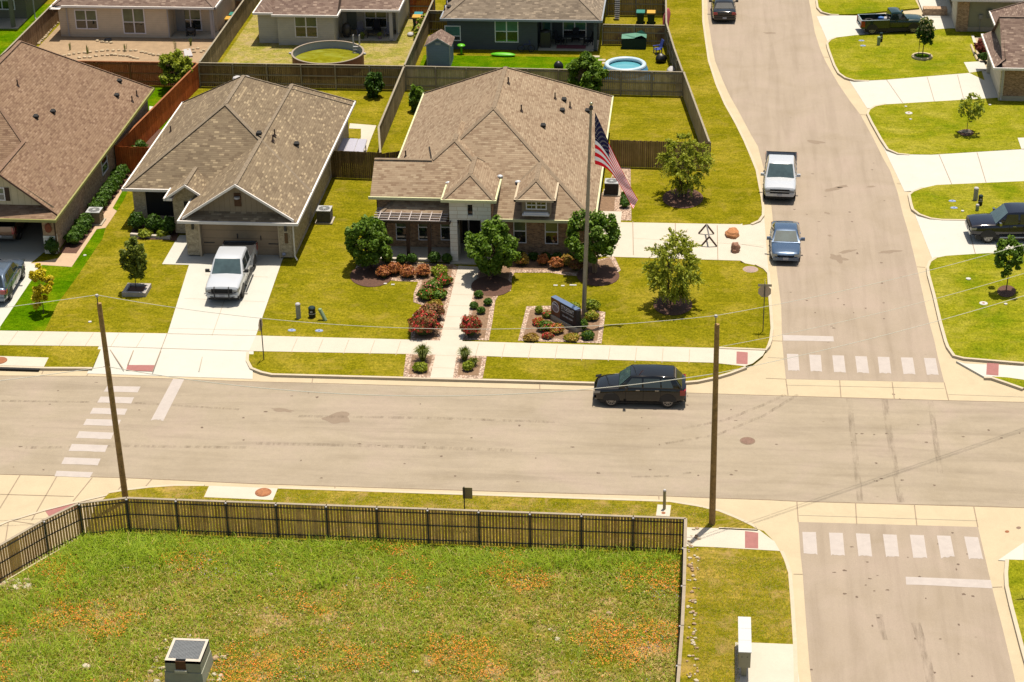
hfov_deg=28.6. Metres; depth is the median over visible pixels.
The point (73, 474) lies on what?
crosswalk marking
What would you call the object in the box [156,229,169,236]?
lime plant
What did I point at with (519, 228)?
window
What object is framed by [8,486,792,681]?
lot
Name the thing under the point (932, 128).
young tree lawn
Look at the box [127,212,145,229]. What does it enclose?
dark shrub
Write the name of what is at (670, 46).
board fence
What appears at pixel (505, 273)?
mulch bed
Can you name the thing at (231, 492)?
storm inlet top
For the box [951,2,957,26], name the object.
garage door
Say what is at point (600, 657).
orange flowers
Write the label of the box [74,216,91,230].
hedge shrub
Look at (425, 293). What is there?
rose bush
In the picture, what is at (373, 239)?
crape myrtle
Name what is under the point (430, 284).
rose bush
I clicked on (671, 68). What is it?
white tub
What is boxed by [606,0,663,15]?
board fence
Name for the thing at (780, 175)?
pickup truck
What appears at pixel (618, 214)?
condenser slab
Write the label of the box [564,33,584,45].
patio table
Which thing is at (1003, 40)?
house
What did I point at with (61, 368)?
curb
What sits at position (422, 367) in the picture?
lime shrub
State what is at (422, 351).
ornamental grass
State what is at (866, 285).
overhead wire
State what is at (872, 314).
overhead wire
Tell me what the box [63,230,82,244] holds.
hedge shrub
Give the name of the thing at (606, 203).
mulch bed
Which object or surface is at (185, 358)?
driveway
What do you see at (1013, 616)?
curb
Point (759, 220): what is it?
curb
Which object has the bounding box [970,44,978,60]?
bed edging
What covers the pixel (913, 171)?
driveway
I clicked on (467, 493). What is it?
street sign
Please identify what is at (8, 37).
yard lawn
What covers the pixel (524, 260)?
copper shrub
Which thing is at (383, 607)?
flowers
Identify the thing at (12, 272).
suv
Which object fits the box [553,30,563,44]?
garden chair
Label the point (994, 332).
corner lawn
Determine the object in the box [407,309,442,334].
red rose bush
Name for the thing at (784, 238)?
sedan
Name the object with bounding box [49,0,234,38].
tan house
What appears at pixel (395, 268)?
copper shrub
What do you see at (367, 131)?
patio
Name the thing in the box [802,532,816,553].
crosswalk marking
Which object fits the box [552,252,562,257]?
foundation shrub
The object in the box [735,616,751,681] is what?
mailbox cluster
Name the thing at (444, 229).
window
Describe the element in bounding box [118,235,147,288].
slim oak
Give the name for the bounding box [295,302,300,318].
utility pedestal
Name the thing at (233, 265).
pickup truck
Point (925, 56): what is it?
stone ring
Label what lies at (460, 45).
birdbath
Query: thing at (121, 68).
cedar fence
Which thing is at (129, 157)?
cedar fence
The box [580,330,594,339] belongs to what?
sign bed shrub
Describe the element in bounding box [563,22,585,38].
window
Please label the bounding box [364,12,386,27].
window
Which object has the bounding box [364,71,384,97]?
evergreen
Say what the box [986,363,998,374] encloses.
tactile paving
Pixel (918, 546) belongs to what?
crosswalk marking
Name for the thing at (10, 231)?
pickup truck
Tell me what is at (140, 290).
stone planter
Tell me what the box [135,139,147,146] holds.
hedge shrub
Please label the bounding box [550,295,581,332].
monument sign
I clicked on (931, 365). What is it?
crosswalk marking
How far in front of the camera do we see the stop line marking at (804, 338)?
111.61 m
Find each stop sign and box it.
[258,318,263,359]
[758,283,771,330]
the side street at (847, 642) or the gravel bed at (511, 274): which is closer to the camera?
the side street at (847, 642)
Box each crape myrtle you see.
[344,214,392,267]
[464,214,521,277]
[564,208,620,272]
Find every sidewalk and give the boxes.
[0,331,764,365]
[687,527,779,550]
[956,361,1023,379]
[998,543,1023,560]
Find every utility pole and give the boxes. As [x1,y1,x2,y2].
[95,294,127,501]
[709,314,719,524]
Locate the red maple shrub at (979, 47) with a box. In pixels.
[973,38,986,52]
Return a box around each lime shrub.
[412,362,427,372]
[462,360,474,370]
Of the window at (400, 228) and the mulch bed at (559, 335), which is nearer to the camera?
the mulch bed at (559, 335)
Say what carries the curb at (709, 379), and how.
on the gutter concrete
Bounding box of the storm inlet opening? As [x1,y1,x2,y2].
[0,367,39,371]
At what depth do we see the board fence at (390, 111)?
142.60 m
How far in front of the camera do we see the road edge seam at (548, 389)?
106.87 m
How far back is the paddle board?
159.93 m
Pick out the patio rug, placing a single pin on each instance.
(573, 46)
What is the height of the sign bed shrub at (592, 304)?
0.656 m
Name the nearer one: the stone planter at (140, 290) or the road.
the road
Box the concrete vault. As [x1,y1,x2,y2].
[164,638,212,681]
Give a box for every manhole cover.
[0,357,6,363]
[255,488,270,496]
[740,437,754,444]
[743,266,757,272]
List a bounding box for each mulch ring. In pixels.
[350,265,391,286]
[471,276,511,295]
[577,266,618,285]
[653,295,691,314]
[663,189,702,207]
[960,129,973,135]
[997,285,1015,296]
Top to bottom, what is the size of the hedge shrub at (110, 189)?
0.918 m
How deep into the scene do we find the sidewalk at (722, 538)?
92.97 m
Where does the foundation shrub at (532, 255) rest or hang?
on the gravel bed at (511, 274)
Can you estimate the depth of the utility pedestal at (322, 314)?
114.17 m
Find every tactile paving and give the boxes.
[46,504,73,515]
[126,365,154,370]
[736,351,747,363]
[745,531,757,547]
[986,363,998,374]
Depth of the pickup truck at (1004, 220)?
122.16 m
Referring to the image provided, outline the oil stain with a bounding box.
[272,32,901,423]
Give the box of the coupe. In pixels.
[709,0,737,19]
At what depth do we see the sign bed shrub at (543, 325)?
112.38 m
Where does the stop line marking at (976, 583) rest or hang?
on the side street at (847, 642)
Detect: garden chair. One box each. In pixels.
[356,21,364,35]
[383,22,393,35]
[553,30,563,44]
[572,27,579,41]
[585,31,593,45]
[653,39,663,54]
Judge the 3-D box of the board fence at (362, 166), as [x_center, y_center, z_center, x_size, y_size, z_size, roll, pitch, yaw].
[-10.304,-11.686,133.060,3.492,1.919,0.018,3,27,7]
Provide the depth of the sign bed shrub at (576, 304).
114.69 m
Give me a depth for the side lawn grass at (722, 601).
88.01 m
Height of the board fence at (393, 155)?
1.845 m
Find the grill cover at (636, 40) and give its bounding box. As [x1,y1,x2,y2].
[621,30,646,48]
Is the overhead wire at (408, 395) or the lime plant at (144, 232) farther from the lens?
the lime plant at (144, 232)
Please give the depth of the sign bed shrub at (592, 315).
113.53 m
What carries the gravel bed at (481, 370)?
on the lawn at (320, 270)
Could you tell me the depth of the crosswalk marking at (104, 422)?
104.24 m
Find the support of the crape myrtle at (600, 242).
on the mulch ring at (603, 275)
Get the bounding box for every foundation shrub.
[528,252,538,259]
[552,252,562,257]
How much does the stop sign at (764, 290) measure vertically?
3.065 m
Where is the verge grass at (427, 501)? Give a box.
[162,489,712,550]
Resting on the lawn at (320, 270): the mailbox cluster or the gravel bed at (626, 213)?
the gravel bed at (626, 213)
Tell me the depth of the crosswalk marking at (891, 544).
92.52 m
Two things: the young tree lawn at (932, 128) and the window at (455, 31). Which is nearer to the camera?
the young tree lawn at (932, 128)
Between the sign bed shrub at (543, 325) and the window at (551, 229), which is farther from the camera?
the window at (551, 229)
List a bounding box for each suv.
[0,259,24,300]
[593,364,685,407]
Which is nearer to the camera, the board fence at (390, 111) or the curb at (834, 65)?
the board fence at (390, 111)
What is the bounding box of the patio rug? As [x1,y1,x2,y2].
[556,45,585,48]
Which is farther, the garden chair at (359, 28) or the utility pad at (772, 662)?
the garden chair at (359, 28)
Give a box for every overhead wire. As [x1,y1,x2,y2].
[0,366,104,380]
[1,295,94,307]
[98,295,709,328]
[110,367,711,395]
[719,296,1021,372]
[720,273,1023,346]
[721,244,1023,314]
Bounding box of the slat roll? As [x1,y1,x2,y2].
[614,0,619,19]
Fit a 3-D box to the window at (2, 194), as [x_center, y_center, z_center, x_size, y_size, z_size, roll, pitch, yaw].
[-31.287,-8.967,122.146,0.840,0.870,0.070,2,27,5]
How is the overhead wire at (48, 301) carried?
attached to the utility pole at (122, 475)
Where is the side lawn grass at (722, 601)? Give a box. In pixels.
[692,555,792,681]
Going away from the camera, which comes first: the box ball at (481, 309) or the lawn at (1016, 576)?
the lawn at (1016, 576)
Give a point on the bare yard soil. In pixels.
(55, 41)
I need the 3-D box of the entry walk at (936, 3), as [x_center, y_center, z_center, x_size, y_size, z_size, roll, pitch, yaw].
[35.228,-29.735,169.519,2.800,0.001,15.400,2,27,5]
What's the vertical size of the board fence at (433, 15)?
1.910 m
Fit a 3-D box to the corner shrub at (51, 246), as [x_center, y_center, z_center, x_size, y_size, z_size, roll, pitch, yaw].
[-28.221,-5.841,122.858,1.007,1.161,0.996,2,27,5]
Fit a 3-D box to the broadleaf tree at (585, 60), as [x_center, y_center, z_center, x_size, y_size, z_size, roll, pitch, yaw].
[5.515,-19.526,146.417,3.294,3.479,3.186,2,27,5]
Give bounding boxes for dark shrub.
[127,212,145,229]
[145,213,161,230]
[160,216,175,233]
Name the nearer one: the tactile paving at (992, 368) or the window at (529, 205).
the tactile paving at (992, 368)
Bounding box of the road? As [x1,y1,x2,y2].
[0,376,1023,506]
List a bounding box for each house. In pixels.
[0,0,46,28]
[0,40,154,253]
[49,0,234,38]
[121,75,355,260]
[252,0,408,44]
[368,66,613,260]
[440,0,605,50]
[922,0,1023,31]
[981,2,1023,100]
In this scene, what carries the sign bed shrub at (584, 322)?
on the mulch bed at (559, 335)
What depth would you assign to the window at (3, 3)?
165.60 m
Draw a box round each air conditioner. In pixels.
[85,207,105,225]
[315,205,334,224]
[603,178,619,196]
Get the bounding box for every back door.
[175,9,185,30]
[346,12,356,28]
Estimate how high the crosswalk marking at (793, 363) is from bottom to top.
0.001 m
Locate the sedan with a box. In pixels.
[767,221,804,260]
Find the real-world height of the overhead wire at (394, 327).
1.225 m
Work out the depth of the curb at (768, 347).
112.39 m
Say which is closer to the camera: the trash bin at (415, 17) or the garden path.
the garden path
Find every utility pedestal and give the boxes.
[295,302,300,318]
[308,306,315,318]
[318,308,326,320]
[973,187,978,200]
[978,194,982,205]
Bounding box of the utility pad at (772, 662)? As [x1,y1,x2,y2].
[735,642,798,681]
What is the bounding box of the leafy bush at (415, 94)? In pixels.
[408,84,424,112]
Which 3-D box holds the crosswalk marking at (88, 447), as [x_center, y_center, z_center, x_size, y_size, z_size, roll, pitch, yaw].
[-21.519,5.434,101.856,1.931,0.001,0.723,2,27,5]
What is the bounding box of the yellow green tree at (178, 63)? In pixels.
[158,48,192,84]
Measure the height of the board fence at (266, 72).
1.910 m
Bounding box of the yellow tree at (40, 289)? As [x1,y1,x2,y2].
[28,263,54,312]
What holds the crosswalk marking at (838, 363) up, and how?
on the side street at (785, 91)
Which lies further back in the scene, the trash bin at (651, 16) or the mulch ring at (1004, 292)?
the trash bin at (651, 16)
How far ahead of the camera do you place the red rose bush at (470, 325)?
111.63 m
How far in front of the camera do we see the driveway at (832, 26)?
161.12 m
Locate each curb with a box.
[0,365,92,370]
[0,494,107,525]
[108,484,204,492]
[246,352,746,385]
[278,487,669,501]
[670,500,757,530]
[702,0,764,224]
[719,264,773,352]
[780,551,797,681]
[815,0,838,15]
[826,37,868,81]
[866,103,908,154]
[908,187,965,220]
[926,257,1023,365]
[984,376,1023,390]
[1004,559,1023,662]
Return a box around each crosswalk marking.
[55,471,92,477]
[62,457,99,464]
[69,444,107,451]
[76,431,112,438]
[83,419,120,425]
[90,408,126,414]
[97,397,133,403]
[104,386,140,391]
[787,354,799,370]
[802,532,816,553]
[809,355,821,371]
[829,533,844,555]
[832,355,845,372]
[855,356,868,372]
[856,533,871,555]
[878,357,890,372]
[883,534,898,556]
[901,357,914,373]
[910,535,926,557]
[924,358,938,374]
[937,535,954,557]
[964,536,982,558]
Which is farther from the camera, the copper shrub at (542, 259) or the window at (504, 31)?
the window at (504, 31)
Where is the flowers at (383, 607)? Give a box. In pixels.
[41,546,676,681]
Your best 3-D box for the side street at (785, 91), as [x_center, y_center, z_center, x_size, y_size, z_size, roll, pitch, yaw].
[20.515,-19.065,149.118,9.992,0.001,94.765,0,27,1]
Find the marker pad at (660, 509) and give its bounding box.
[656,504,670,515]
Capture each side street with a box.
[707,0,943,381]
[798,522,1014,681]
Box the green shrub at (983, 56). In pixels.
[978,52,987,60]
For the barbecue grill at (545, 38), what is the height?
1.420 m
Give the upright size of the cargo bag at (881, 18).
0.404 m
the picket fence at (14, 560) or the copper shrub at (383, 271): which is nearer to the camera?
the picket fence at (14, 560)
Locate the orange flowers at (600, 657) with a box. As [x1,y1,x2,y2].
[0,537,680,681]
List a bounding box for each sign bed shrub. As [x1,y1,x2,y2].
[523,332,539,340]
[532,317,543,324]
[535,305,543,313]
[536,320,551,330]
[541,331,554,338]
[542,310,551,317]
[548,323,564,332]
[563,332,579,341]
[570,301,580,308]
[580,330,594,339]
[581,318,587,329]
[583,310,599,319]
[586,298,601,309]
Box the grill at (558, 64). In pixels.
[554,61,563,68]
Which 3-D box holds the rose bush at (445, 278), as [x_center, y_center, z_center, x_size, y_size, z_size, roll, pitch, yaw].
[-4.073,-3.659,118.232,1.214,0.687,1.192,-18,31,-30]
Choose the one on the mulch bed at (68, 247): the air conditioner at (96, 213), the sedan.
the air conditioner at (96, 213)
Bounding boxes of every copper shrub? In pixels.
[375,264,390,277]
[387,261,402,273]
[400,264,416,277]
[415,264,430,276]
[514,252,528,265]
[536,253,548,264]
[548,256,563,268]
[560,254,573,265]
[567,258,582,270]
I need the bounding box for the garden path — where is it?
[33,176,129,266]
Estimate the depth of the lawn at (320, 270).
118.39 m
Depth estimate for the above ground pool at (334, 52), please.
154.66 m
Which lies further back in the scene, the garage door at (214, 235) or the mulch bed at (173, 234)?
the mulch bed at (173, 234)
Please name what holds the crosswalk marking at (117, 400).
on the road
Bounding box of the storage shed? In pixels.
[424,29,454,65]
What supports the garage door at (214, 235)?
in the house at (242, 158)
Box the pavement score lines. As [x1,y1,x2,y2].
[9,238,1015,520]
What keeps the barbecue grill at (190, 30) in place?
on the tan house at (173, 19)
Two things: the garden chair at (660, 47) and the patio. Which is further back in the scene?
the garden chair at (660, 47)
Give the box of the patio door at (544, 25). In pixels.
[541,22,551,38]
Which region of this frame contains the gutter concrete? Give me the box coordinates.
[0,0,1023,681]
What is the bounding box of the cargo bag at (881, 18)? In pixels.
[878,16,886,19]
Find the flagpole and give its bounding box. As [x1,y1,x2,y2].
[581,102,592,317]
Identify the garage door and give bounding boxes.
[201,224,278,254]
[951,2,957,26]
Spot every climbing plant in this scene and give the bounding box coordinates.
[413,23,420,34]
[416,17,423,24]
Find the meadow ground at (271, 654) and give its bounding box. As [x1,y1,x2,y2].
[0,535,681,681]
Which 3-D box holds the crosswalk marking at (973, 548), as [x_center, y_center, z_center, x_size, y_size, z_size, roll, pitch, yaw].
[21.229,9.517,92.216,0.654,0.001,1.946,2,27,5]
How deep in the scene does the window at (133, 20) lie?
160.62 m
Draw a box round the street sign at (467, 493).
[462,487,472,508]
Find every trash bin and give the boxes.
[412,14,420,27]
[636,10,644,23]
[646,10,655,24]
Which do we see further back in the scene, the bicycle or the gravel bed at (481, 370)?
the bicycle
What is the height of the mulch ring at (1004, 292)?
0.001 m
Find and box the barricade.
[698,224,716,246]
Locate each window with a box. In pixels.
[0,0,15,9]
[0,187,5,200]
[74,9,98,28]
[101,155,108,175]
[121,9,145,33]
[144,192,173,216]
[184,9,202,30]
[294,17,317,37]
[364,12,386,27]
[396,223,405,239]
[418,224,427,239]
[440,219,449,239]
[444,25,460,40]
[468,205,472,214]
[495,21,518,42]
[513,222,526,242]
[526,202,546,209]
[545,223,557,243]
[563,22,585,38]
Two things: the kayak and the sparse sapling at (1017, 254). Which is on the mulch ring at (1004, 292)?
the sparse sapling at (1017, 254)
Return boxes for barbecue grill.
[186,27,195,36]
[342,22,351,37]
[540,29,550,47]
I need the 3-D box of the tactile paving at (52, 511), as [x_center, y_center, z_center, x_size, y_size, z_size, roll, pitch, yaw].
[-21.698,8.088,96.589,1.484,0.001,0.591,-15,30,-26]
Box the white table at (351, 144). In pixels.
[338,138,366,151]
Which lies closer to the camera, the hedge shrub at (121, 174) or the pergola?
the pergola
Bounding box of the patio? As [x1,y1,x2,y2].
[349,123,375,151]
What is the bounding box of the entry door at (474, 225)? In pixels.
[462,220,479,242]
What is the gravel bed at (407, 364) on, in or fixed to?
on the lawn at (320, 270)
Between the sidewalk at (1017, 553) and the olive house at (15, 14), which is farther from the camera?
the olive house at (15, 14)
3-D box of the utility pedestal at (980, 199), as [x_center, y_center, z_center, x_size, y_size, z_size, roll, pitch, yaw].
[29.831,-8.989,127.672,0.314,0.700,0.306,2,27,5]
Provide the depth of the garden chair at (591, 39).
157.30 m
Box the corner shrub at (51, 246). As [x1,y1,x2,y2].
[43,237,59,254]
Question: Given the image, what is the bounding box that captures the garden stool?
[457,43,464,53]
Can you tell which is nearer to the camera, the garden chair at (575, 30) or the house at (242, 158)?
the house at (242, 158)
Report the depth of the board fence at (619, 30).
157.07 m
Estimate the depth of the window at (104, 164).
132.51 m
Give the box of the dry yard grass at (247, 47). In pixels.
[214,9,421,87]
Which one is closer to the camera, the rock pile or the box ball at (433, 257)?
the box ball at (433, 257)
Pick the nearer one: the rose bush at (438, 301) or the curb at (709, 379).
the curb at (709, 379)
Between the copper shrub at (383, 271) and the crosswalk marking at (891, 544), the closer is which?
the crosswalk marking at (891, 544)
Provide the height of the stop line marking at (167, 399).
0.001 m
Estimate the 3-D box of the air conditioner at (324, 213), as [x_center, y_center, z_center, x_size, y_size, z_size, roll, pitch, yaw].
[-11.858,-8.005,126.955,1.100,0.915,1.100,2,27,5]
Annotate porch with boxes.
[379,243,475,264]
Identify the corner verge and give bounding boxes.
[992,376,1023,386]
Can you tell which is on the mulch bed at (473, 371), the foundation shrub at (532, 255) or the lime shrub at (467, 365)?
the lime shrub at (467, 365)
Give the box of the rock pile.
[957,130,971,133]
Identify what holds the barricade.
on the driveway at (754, 252)
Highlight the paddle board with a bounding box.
[663,8,670,26]
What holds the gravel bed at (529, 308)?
on the lawn at (320, 270)
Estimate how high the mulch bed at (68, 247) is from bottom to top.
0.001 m
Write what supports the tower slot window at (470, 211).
in the corner house at (509, 145)
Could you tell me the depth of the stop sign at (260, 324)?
109.22 m
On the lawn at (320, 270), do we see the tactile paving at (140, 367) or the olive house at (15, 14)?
the olive house at (15, 14)
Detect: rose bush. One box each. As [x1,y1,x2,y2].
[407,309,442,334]
[416,287,433,299]
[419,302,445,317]
[422,278,442,288]
[427,299,442,306]
[430,264,448,275]
[432,287,447,299]
[433,273,453,285]
[459,314,482,335]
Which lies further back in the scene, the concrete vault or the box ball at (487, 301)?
the box ball at (487, 301)
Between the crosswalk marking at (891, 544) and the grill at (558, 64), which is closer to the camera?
the crosswalk marking at (891, 544)
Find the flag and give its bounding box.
[595,113,637,207]
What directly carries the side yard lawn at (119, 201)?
on the lawn at (320, 270)
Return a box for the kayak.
[491,52,514,56]
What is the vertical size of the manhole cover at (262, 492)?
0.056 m
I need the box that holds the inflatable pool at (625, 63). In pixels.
[603,56,647,77]
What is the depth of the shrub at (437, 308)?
113.78 m
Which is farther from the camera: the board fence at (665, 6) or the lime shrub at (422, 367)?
the board fence at (665, 6)
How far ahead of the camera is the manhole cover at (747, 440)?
101.43 m
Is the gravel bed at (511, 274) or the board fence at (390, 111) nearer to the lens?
the gravel bed at (511, 274)
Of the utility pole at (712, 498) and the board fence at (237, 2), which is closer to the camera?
the utility pole at (712, 498)
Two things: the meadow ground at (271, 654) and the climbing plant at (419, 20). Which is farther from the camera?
the climbing plant at (419, 20)
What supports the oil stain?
on the road
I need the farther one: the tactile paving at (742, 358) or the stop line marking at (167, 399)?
the tactile paving at (742, 358)
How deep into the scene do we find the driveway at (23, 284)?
119.95 m
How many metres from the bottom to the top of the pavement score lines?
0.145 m
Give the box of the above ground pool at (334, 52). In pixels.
[289,34,365,77]
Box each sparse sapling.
[957,92,984,126]
[994,235,1023,289]
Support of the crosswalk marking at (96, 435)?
on the road
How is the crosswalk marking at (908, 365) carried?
on the side street at (785, 91)
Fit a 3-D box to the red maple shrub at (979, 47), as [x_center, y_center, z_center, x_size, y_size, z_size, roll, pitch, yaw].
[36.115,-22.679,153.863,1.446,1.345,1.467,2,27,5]
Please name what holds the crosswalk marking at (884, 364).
on the side street at (785, 91)
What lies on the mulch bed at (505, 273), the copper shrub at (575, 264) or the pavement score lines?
the copper shrub at (575, 264)
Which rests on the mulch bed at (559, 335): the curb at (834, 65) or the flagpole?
the flagpole
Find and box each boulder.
[725,227,738,238]
[731,242,740,253]
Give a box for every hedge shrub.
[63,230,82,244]
[70,224,87,235]
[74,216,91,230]
[78,213,94,222]
[87,200,103,208]
[91,196,107,206]
[95,189,111,201]
[98,185,114,195]
[102,180,118,189]
[106,174,122,185]
[110,169,126,180]
[112,164,129,174]
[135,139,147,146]
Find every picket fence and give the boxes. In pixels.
[0,497,130,582]
[125,497,685,552]
[676,518,686,681]
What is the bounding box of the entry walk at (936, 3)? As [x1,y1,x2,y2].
[919,0,951,16]
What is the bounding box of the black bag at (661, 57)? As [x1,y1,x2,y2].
[655,53,666,62]
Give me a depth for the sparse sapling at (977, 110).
138.20 m
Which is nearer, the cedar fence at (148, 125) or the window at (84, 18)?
the cedar fence at (148, 125)
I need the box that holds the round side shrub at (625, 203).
[619,199,629,207]
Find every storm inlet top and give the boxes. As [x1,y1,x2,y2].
[0,356,47,366]
[204,486,277,499]
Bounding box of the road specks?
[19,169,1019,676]
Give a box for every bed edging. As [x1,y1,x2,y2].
[130,233,170,238]
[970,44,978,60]
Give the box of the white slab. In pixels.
[183,48,192,56]
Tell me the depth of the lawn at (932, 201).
128.87 m
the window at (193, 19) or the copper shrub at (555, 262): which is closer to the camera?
the copper shrub at (555, 262)
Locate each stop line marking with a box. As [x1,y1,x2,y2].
[151,379,183,420]
[783,335,833,340]
[906,577,991,587]
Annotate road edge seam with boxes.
[0,375,1003,401]
[0,474,1023,507]
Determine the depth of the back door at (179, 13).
161.84 m
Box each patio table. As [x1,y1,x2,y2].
[366,30,379,37]
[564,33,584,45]
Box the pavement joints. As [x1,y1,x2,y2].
[0,75,1001,586]
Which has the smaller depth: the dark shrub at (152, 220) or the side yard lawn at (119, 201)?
the dark shrub at (152, 220)
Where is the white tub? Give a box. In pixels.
[667,66,674,70]
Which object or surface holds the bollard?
on the marker pad at (660, 509)
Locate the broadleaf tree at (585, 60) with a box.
[565,51,609,92]
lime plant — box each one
[138,228,153,237]
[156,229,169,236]
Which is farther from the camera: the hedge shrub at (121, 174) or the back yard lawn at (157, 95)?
the back yard lawn at (157, 95)
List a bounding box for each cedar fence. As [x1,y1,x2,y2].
[77,60,195,86]
[114,63,199,163]
[115,146,149,172]
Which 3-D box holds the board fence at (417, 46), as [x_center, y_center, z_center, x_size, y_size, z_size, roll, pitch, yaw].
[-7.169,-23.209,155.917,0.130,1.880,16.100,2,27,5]
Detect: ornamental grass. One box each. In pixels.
[412,344,432,360]
[456,344,471,360]
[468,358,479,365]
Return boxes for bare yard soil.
[39,9,234,84]
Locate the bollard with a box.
[663,489,665,509]
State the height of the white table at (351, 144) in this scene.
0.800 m
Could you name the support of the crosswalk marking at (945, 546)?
on the side street at (847, 642)
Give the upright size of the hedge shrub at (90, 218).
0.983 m
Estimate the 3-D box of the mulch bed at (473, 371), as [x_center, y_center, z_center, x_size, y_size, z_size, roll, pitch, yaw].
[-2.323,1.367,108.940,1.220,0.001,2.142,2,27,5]
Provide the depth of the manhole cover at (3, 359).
110.40 m
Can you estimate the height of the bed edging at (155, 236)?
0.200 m
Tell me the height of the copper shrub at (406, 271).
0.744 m
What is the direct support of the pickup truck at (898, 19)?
on the driveway at (832, 26)
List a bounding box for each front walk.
[162,235,196,264]
[430,266,478,377]
[964,61,985,72]
[1018,138,1023,148]
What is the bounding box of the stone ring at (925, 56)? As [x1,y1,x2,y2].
[911,52,932,60]
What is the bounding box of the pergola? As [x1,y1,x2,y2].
[374,207,458,254]
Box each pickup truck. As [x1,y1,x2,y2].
[0,222,27,240]
[205,240,257,299]
[761,151,800,198]
[856,7,922,33]
[965,202,1023,242]
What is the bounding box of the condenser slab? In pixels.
[599,211,621,222]
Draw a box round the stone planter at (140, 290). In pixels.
[122,283,151,296]
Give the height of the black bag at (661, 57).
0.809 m
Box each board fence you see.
[1,0,58,54]
[198,62,404,89]
[199,0,259,78]
[235,0,241,9]
[331,151,381,178]
[378,66,404,149]
[378,127,380,154]
[382,151,399,157]
[404,0,433,65]
[404,65,683,96]
[409,0,435,17]
[428,10,446,33]
[602,24,665,45]
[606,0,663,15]
[610,140,708,168]
[664,0,666,45]
[664,22,674,65]
[672,48,682,82]
[683,72,710,167]
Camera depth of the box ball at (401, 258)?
120.79 m
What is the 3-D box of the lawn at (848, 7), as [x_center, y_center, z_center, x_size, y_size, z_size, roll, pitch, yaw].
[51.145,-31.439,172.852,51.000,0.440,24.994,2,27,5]
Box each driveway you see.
[0,252,41,325]
[87,253,282,378]
[599,218,767,269]
[817,15,975,42]
[850,71,997,107]
[883,146,1023,190]
[915,214,1023,257]
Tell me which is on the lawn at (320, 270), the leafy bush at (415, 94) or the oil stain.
the leafy bush at (415, 94)
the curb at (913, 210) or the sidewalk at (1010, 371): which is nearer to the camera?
the sidewalk at (1010, 371)
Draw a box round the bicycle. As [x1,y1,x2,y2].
[517,41,534,51]
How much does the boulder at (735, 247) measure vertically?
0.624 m
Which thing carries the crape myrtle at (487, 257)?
on the mulch ring at (492, 286)
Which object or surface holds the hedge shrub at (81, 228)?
on the mulch bed at (68, 247)
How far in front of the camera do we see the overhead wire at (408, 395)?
92.81 m
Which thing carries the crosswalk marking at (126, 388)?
on the road
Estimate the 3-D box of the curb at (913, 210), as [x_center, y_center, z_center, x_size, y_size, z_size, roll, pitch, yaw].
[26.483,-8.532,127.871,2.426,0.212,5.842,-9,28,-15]
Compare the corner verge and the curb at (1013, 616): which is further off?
the corner verge
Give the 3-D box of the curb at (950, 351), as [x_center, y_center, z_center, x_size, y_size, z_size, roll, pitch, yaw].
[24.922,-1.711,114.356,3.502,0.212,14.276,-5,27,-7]
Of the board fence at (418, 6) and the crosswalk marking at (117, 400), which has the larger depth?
the board fence at (418, 6)
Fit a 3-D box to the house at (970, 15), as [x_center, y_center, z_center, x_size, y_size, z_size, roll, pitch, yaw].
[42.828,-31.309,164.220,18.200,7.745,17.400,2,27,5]
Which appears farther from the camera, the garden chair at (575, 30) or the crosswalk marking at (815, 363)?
the garden chair at (575, 30)
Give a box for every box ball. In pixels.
[381,258,392,262]
[396,253,406,263]
[406,253,417,262]
[427,251,440,262]
[441,253,452,262]
[469,301,478,308]
[474,290,482,297]
[476,306,485,313]
[483,298,492,304]
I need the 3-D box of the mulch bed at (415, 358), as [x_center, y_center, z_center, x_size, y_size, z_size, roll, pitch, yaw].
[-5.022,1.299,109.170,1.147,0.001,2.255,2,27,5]
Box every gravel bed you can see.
[356,261,457,339]
[403,354,434,377]
[453,355,486,378]
[463,256,619,339]
[518,306,604,342]
[598,167,630,219]
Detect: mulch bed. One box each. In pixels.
[59,129,161,252]
[131,224,177,240]
[359,260,452,338]
[409,355,431,374]
[457,357,481,375]
[468,258,615,337]
[524,309,600,340]
[599,176,614,210]
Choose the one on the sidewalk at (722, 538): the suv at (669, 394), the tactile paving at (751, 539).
the tactile paving at (751, 539)
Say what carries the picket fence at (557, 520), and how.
on the lot
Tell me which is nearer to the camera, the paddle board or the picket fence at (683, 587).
the picket fence at (683, 587)
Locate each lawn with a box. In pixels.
[0,0,770,381]
[0,4,601,89]
[0,228,104,330]
[113,191,126,210]
[148,87,171,128]
[818,0,918,14]
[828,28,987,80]
[869,98,1023,154]
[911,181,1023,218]
[929,253,1023,361]
[1008,559,1023,643]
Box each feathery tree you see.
[641,227,709,305]
[654,132,714,198]
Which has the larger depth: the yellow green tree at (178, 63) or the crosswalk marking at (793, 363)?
the yellow green tree at (178, 63)
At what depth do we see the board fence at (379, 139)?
134.62 m

